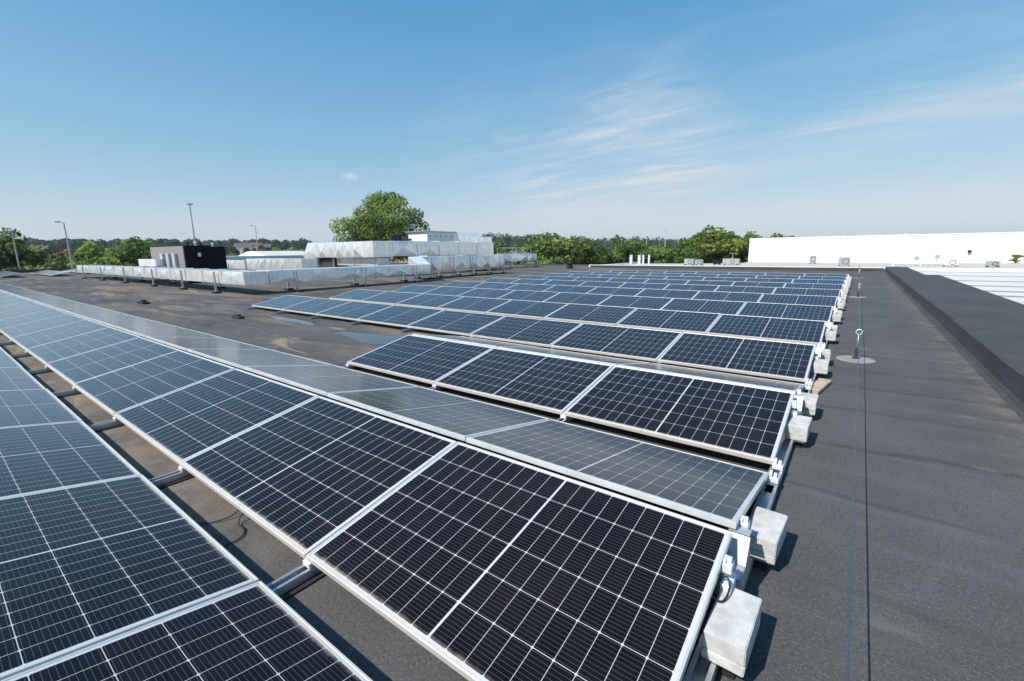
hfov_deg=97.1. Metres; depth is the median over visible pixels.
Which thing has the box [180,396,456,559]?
solar panel
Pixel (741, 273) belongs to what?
solar panel
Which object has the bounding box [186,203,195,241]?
antenna mast
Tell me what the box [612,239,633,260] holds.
tree
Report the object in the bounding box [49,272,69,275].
solar panel
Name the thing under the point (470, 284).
solar panel
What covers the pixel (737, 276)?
solar panel
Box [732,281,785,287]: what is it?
solar panel
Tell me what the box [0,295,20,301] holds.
solar panel
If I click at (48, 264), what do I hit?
tree
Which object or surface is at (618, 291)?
solar panel
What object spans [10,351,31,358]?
mounting rail
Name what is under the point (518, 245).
tree
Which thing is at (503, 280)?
solar panel
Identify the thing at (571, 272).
solar panel
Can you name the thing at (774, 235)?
tree
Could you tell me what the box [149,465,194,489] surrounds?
mounting rail
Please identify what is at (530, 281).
solar panel
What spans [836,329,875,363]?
anchor post
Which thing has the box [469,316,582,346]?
solar panel
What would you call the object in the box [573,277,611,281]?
solar panel
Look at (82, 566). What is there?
solar panel
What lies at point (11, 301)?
solar panel
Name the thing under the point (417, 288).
solar panel
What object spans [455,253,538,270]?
air duct
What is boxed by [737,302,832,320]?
solar panel
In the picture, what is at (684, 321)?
solar panel
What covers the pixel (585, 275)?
solar panel
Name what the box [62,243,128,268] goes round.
tree
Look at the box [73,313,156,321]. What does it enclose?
solar panel
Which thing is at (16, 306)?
solar panel
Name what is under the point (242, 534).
power cable
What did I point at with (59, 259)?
tree
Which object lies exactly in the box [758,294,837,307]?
solar panel
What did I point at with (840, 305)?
concrete block
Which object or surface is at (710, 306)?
solar panel
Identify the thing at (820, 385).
paving slab
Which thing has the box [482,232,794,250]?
wood
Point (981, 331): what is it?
parapet wall
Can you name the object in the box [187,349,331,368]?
solar panel
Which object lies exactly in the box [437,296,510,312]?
solar panel
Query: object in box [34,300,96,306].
solar panel
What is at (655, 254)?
tree
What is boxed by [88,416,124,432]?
mounting rail
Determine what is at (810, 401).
concrete block
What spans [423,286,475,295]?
solar panel
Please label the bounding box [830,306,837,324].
panel support
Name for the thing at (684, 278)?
solar panel
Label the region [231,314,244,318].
rubber block
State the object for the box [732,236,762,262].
tree
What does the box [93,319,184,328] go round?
solar panel
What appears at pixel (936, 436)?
roof
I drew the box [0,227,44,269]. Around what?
tree
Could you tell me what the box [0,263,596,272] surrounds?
parapet wall
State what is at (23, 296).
solar panel
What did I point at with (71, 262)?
lamp post
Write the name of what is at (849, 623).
safety cable
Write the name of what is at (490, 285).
solar panel
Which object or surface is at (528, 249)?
tree
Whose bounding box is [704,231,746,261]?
tree
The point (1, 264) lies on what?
tree
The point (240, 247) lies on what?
house
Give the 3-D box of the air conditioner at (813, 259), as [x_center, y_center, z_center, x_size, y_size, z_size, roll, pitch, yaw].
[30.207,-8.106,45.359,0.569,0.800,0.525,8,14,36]
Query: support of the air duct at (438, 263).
on the roof
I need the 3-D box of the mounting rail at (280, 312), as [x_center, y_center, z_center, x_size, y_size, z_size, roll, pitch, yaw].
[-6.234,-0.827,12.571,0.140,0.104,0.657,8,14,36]
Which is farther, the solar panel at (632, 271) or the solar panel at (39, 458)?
the solar panel at (632, 271)
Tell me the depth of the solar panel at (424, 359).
6.12 m
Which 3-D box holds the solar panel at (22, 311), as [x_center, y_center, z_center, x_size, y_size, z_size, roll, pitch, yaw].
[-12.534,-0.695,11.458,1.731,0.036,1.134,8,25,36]
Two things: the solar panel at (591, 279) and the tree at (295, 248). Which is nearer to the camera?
the solar panel at (591, 279)
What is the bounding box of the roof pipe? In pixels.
[892,262,944,265]
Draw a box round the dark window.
[401,236,407,240]
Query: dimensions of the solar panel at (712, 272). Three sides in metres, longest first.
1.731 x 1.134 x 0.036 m
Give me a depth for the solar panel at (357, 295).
15.26 m
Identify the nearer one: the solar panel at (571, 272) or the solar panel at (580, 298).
the solar panel at (580, 298)
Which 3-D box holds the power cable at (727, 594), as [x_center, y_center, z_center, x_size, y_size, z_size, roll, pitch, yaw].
[0.861,1.029,1.876,0.071,0.058,0.128,8,14,36]
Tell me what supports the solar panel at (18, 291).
on the roof
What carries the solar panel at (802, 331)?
on the panel support at (827, 328)
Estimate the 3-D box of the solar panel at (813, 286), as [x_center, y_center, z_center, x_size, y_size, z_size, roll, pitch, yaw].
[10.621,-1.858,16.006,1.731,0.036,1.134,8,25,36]
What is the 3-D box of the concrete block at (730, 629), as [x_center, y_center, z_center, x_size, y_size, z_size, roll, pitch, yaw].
[0.879,1.141,1.804,0.154,0.122,0.314,8,14,37]
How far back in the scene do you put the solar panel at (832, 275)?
22.06 m
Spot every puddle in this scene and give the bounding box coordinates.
[270,316,313,325]
[334,332,398,344]
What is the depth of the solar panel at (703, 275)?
23.16 m
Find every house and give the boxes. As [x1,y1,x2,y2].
[31,244,49,248]
[234,242,253,253]
[258,243,270,247]
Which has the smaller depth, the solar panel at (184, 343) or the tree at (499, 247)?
the solar panel at (184, 343)
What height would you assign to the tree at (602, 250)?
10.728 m
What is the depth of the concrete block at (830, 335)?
7.62 m
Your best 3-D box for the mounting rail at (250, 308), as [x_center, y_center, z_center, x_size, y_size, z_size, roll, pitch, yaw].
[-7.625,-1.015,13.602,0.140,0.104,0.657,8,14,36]
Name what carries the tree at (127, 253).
on the ground
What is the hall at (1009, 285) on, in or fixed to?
on the ground
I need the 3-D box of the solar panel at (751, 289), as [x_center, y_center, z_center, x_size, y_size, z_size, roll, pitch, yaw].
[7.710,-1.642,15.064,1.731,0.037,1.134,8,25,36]
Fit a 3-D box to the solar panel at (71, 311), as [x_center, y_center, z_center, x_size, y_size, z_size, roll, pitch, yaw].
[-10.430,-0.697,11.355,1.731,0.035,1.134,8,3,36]
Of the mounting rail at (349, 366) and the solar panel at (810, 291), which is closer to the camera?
the mounting rail at (349, 366)
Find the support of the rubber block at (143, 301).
on the roof
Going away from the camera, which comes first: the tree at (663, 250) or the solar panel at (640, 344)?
the solar panel at (640, 344)
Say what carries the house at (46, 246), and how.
on the ground
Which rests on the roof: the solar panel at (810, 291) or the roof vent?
the roof vent
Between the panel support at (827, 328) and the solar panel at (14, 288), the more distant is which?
the solar panel at (14, 288)
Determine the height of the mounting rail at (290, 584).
0.104 m
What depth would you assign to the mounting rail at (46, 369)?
6.34 m
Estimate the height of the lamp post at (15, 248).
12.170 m
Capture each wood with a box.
[15,237,311,251]
[21,245,300,258]
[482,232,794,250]
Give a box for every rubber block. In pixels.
[137,299,149,303]
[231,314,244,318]
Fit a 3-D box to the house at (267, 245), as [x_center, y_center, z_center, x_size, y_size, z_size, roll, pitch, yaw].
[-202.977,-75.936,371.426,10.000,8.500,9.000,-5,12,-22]
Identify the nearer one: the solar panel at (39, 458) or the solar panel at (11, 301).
the solar panel at (39, 458)
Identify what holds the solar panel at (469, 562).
on the mounting rail at (290, 584)
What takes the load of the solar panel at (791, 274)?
on the roof
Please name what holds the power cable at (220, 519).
on the roof
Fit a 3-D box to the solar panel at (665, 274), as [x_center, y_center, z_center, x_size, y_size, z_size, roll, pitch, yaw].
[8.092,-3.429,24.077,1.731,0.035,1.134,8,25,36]
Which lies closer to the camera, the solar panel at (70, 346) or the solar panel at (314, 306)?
the solar panel at (70, 346)
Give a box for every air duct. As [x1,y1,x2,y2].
[76,265,268,293]
[138,259,162,281]
[226,260,246,269]
[246,258,317,270]
[256,264,430,291]
[303,241,493,274]
[408,255,506,278]
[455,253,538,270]
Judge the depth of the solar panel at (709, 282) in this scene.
18.18 m
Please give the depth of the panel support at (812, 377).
5.80 m
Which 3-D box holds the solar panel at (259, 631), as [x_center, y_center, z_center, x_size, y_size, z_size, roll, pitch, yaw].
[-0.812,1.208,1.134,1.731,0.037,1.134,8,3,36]
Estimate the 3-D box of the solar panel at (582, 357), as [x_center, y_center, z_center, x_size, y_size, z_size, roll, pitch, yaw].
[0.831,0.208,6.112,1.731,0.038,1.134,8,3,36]
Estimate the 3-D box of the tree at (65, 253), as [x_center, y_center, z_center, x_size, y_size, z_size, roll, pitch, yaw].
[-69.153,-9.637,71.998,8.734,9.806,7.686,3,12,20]
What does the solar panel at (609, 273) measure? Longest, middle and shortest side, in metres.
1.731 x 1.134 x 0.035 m
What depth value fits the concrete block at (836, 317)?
9.57 m
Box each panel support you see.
[683,470,779,680]
[764,383,811,494]
[802,344,824,392]
[821,320,831,348]
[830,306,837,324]
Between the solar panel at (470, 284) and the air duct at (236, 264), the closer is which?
the solar panel at (470, 284)
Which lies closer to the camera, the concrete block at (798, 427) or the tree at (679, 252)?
the concrete block at (798, 427)
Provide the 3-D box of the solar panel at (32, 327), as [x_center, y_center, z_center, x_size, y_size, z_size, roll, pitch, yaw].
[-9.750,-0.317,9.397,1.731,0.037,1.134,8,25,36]
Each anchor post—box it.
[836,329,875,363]
[850,283,866,297]
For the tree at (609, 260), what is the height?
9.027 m
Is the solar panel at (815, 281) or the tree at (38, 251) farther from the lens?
the tree at (38, 251)
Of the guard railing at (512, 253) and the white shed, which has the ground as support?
the white shed
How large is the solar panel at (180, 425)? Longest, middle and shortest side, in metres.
1.731 x 1.134 x 0.036 m
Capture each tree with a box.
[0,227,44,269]
[0,250,17,269]
[2,259,66,269]
[6,245,62,265]
[46,249,76,259]
[50,252,68,262]
[53,251,79,268]
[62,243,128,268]
[81,240,114,252]
[102,239,148,257]
[112,236,158,265]
[142,240,159,246]
[279,247,298,250]
[328,190,429,262]
[493,239,515,263]
[498,243,525,262]
[504,243,541,263]
[522,232,596,263]
[552,235,579,263]
[563,239,606,264]
[588,243,605,264]
[600,250,622,263]
[611,239,650,263]
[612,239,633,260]
[626,244,681,263]
[651,245,680,262]
[666,238,701,263]
[671,238,690,263]
[680,225,723,257]
[685,227,746,262]
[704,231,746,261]
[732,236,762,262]
[741,231,768,256]
[769,233,782,237]
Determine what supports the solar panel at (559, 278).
on the roof
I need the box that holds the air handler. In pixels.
[391,231,491,256]
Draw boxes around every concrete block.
[700,587,761,676]
[743,507,787,564]
[785,415,811,441]
[799,392,818,414]
[813,359,828,373]
[820,349,830,361]
[824,331,835,340]
[830,325,837,333]
[832,314,840,321]
[837,303,844,308]
[840,295,846,299]
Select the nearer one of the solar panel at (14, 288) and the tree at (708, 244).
the solar panel at (14, 288)
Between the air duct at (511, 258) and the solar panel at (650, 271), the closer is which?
the solar panel at (650, 271)
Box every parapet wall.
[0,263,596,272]
[590,265,883,270]
[883,267,1023,420]
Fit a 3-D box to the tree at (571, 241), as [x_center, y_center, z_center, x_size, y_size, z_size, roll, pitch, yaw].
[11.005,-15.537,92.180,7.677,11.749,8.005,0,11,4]
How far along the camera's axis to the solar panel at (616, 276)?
23.26 m
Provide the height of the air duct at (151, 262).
1.382 m
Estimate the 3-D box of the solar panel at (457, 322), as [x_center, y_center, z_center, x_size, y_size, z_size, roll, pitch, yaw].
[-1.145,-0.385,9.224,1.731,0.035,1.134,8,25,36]
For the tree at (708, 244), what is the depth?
89.71 m
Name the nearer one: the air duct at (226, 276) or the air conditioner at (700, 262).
the air duct at (226, 276)
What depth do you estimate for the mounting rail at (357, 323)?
10.37 m
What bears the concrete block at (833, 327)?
on the panel support at (827, 328)
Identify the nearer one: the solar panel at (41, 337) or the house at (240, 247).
the solar panel at (41, 337)
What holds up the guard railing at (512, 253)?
on the roof
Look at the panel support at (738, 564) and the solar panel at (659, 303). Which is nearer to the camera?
the panel support at (738, 564)
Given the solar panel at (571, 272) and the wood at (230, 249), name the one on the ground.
the wood at (230, 249)
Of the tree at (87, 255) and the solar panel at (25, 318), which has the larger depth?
the tree at (87, 255)
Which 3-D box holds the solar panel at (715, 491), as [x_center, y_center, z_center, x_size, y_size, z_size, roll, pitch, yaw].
[0.705,0.802,3.110,1.731,0.036,1.134,8,3,36]
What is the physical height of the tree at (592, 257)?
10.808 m
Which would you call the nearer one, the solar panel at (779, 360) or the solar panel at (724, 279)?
the solar panel at (779, 360)
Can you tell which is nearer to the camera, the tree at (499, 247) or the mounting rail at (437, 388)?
the mounting rail at (437, 388)
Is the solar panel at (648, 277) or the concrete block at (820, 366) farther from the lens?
the solar panel at (648, 277)
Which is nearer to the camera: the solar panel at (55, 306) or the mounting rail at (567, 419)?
the mounting rail at (567, 419)
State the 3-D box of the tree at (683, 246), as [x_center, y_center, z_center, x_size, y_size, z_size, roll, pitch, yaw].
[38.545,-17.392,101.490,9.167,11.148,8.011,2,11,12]
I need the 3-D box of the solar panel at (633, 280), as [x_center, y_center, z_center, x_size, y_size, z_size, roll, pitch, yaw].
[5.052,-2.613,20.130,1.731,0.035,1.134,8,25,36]
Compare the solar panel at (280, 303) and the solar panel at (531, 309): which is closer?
the solar panel at (531, 309)
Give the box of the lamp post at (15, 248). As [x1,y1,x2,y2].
[5,228,20,269]
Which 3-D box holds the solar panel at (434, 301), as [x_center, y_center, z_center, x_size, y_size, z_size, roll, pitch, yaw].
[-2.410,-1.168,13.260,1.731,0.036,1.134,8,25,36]
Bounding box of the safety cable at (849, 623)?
[846,272,859,680]
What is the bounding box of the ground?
[60,249,407,262]
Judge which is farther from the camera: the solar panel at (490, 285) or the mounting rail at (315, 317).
the solar panel at (490, 285)
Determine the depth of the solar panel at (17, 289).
19.62 m
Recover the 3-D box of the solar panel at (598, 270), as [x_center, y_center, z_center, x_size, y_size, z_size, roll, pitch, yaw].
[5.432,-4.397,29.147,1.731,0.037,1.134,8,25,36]
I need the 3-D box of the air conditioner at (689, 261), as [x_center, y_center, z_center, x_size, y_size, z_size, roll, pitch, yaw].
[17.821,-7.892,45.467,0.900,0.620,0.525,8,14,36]
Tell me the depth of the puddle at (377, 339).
8.70 m
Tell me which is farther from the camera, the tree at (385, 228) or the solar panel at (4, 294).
the tree at (385, 228)
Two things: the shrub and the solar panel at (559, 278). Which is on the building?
the shrub
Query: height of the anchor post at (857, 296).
0.455 m
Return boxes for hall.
[748,232,1023,262]
[918,271,1023,303]
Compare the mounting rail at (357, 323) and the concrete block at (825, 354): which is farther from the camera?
the mounting rail at (357, 323)
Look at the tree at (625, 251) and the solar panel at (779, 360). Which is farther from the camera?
the tree at (625, 251)
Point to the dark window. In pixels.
(403, 238)
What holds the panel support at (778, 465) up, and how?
on the roof
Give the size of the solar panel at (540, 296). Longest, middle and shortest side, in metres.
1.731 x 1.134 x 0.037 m
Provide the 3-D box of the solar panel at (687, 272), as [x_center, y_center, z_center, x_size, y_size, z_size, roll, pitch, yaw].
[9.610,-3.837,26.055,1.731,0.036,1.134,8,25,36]
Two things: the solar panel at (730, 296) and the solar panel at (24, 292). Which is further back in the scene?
the solar panel at (24, 292)
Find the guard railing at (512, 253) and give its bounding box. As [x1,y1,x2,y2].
[497,248,523,266]
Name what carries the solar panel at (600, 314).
on the roof
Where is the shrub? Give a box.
[1009,254,1023,262]
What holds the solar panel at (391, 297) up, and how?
on the roof
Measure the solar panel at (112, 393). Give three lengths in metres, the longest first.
1.731 x 1.134 x 0.037 m
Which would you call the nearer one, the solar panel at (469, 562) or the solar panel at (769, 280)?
the solar panel at (469, 562)
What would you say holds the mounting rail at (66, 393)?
on the roof
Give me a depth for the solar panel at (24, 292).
17.51 m
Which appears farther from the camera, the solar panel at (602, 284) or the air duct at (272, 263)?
the air duct at (272, 263)
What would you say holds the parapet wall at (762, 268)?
on the roof
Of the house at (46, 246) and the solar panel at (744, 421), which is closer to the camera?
the solar panel at (744, 421)
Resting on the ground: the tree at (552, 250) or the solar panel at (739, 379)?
the tree at (552, 250)
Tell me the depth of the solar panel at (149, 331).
8.19 m
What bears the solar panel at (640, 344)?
on the rail
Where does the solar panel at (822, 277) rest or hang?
on the panel support
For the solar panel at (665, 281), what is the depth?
19.23 m
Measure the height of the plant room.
2.361 m
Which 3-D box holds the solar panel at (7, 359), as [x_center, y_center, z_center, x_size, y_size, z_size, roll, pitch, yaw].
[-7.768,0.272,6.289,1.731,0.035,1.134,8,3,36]
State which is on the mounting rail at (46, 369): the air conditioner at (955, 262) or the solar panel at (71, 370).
the solar panel at (71, 370)
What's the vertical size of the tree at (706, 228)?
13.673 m
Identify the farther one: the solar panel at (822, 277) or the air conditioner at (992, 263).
the air conditioner at (992, 263)
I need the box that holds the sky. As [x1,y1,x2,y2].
[0,0,1023,247]
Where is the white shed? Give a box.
[226,251,304,259]
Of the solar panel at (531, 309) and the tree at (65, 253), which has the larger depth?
the tree at (65, 253)
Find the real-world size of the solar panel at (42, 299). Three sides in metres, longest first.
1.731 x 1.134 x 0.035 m
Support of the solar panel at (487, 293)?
on the roof
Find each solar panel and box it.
[0,273,21,276]
[0,287,27,289]
[0,288,35,291]
[0,289,43,293]
[0,293,11,296]
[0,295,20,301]
[0,298,29,306]
[0,301,38,311]
[0,304,52,319]
[0,308,67,328]
[0,313,85,339]
[0,352,21,366]
[0,367,45,390]
[0,389,82,427]
[0,421,140,497]
[0,474,258,680]
[1,581,372,680]
[3,290,51,295]
[9,292,59,297]
[10,319,109,350]
[16,295,71,300]
[25,297,84,303]
[25,327,139,364]
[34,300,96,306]
[45,304,112,310]
[46,337,178,384]
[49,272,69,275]
[58,308,132,315]
[72,350,234,416]
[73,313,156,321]
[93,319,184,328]
[114,368,318,464]
[116,326,221,337]
[146,336,265,350]
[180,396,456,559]
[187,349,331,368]
[243,365,417,395]
[252,295,314,309]
[281,298,350,314]
[306,441,731,680]
[315,301,392,320]
[327,386,549,440]
[330,289,386,301]
[347,335,492,384]
[356,305,442,326]
[360,291,422,304]
[393,285,440,292]
[396,294,463,308]
[407,310,504,335]
[412,334,541,347]
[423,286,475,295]
[434,348,613,414]
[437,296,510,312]
[443,281,483,287]
[458,288,514,298]
[466,419,768,529]
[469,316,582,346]
[472,282,517,288]
[482,278,518,282]
[486,300,568,318]
[497,290,559,301]
[498,347,648,365]
[506,284,554,290]
[512,279,550,283]
[514,275,547,278]
[542,273,571,276]
[542,276,577,279]
[543,280,585,285]
[543,292,611,304]
[544,303,636,325]
[545,285,596,292]
[550,323,681,361]
[564,366,794,464]
[565,271,592,273]
[568,274,601,276]
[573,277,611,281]
[579,281,625,287]
[585,270,611,271]
[588,287,643,295]
[591,272,621,274]
[598,295,673,309]
[599,275,633,277]
[606,278,647,282]
[610,270,636,272]
[616,308,720,333]
[617,363,804,393]
[618,272,650,275]
[618,282,669,288]
[630,275,667,278]
[636,271,665,272]
[636,289,699,298]
[644,279,688,283]
[648,273,682,275]
[658,332,815,381]
[661,298,745,314]
[664,284,719,290]
[665,271,695,273]
[665,276,705,279]
[682,274,718,276]
[686,280,734,285]
[692,291,762,301]
[695,272,729,273]
[703,277,746,281]
[706,314,826,344]
[715,285,775,293]
[717,274,757,277]
[729,272,765,274]
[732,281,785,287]
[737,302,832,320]
[745,278,793,282]
[756,275,799,278]
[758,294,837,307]
[765,273,804,275]
[773,287,840,295]
[784,283,842,289]
[792,279,844,283]
[799,276,845,279]
[804,273,847,277]
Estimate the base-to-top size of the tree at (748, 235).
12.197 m
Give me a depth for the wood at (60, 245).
467.77 m
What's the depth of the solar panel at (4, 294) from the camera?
15.79 m
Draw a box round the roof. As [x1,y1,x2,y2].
[0,264,1023,680]
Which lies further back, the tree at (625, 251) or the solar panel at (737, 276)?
the tree at (625, 251)
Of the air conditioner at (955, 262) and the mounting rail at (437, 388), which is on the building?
the air conditioner at (955, 262)
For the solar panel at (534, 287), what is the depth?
17.27 m
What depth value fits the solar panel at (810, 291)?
14.11 m
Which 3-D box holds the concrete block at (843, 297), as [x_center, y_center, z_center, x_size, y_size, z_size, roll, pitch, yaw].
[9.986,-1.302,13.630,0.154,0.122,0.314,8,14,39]
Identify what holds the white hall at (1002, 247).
on the ground
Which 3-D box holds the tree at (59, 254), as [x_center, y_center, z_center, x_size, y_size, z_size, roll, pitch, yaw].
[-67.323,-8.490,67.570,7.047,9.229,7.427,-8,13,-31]
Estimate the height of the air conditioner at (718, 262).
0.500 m
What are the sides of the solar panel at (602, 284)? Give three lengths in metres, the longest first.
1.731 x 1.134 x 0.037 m
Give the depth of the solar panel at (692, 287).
16.18 m
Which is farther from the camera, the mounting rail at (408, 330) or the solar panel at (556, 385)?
the mounting rail at (408, 330)
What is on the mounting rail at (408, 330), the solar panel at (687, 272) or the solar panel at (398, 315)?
the solar panel at (398, 315)
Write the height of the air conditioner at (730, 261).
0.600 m
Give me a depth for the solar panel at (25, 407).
4.37 m
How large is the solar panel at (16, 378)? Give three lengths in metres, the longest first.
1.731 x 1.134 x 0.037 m
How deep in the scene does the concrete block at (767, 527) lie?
2.30 m
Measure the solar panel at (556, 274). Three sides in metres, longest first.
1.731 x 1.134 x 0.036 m
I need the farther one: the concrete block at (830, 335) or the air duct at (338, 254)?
the air duct at (338, 254)
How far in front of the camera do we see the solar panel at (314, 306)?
12.26 m
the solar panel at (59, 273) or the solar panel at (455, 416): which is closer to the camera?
the solar panel at (455, 416)
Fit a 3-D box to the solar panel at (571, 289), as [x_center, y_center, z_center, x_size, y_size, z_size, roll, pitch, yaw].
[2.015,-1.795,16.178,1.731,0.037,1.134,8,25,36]
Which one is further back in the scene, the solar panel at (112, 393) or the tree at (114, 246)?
the tree at (114, 246)
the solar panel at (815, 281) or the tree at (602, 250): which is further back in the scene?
the tree at (602, 250)
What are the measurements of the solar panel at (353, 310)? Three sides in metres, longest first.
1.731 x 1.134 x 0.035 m
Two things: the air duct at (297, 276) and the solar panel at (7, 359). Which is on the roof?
the air duct at (297, 276)
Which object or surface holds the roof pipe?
on the building
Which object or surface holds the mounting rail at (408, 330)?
on the roof
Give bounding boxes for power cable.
[198,509,238,524]
[223,512,244,546]
[711,574,730,602]
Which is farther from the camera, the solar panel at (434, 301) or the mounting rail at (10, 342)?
the solar panel at (434, 301)
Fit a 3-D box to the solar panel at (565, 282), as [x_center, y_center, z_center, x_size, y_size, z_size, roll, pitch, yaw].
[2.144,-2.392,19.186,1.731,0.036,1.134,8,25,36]
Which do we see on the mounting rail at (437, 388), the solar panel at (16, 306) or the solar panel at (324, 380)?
the solar panel at (324, 380)
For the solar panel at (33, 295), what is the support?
on the roof
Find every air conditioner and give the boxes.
[684,259,694,264]
[695,260,703,264]
[713,260,720,264]
[722,259,739,264]
[809,256,816,263]
[838,257,850,265]
[942,259,958,266]
[985,261,1000,266]
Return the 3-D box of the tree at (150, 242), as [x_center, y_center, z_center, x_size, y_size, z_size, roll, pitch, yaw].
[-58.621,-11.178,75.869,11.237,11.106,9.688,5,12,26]
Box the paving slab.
[804,378,831,394]
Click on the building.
(1002, 267)
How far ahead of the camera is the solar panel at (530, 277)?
23.39 m
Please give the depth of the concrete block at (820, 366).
5.64 m
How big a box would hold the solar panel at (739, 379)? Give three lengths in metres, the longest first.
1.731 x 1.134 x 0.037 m
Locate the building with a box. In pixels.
[589,262,1023,272]
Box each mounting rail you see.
[0,340,15,345]
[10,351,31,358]
[27,366,53,374]
[53,387,81,397]
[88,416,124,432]
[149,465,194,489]
[246,306,260,309]
[266,558,325,600]
[275,311,291,313]
[309,315,325,318]
[343,363,361,369]
[350,321,369,324]
[400,328,421,332]
[428,384,449,391]
[557,413,578,423]
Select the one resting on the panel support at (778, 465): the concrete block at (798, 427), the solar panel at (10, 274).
the concrete block at (798, 427)
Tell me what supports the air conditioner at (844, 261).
on the building
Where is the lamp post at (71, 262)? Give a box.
[53,221,73,267]
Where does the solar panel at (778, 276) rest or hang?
on the roof
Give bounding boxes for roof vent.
[566,262,572,268]
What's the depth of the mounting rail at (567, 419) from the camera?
4.27 m
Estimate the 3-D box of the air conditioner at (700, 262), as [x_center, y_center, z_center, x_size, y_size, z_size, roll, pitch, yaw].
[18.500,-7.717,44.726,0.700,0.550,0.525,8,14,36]
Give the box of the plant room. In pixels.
[150,241,227,283]
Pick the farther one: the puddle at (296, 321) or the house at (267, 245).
the house at (267, 245)
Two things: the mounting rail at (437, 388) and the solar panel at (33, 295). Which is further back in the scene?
the solar panel at (33, 295)
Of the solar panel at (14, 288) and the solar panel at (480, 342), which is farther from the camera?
the solar panel at (14, 288)
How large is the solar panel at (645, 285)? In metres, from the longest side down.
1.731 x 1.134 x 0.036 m
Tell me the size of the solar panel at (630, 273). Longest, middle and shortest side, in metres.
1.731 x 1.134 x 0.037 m
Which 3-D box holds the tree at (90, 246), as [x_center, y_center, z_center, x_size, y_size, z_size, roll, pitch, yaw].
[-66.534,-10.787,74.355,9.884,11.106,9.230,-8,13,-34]
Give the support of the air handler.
on the roof
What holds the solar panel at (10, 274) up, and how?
on the roof
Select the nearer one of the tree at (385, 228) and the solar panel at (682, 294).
the solar panel at (682, 294)
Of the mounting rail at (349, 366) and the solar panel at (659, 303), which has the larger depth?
the solar panel at (659, 303)
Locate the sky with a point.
(607, 119)

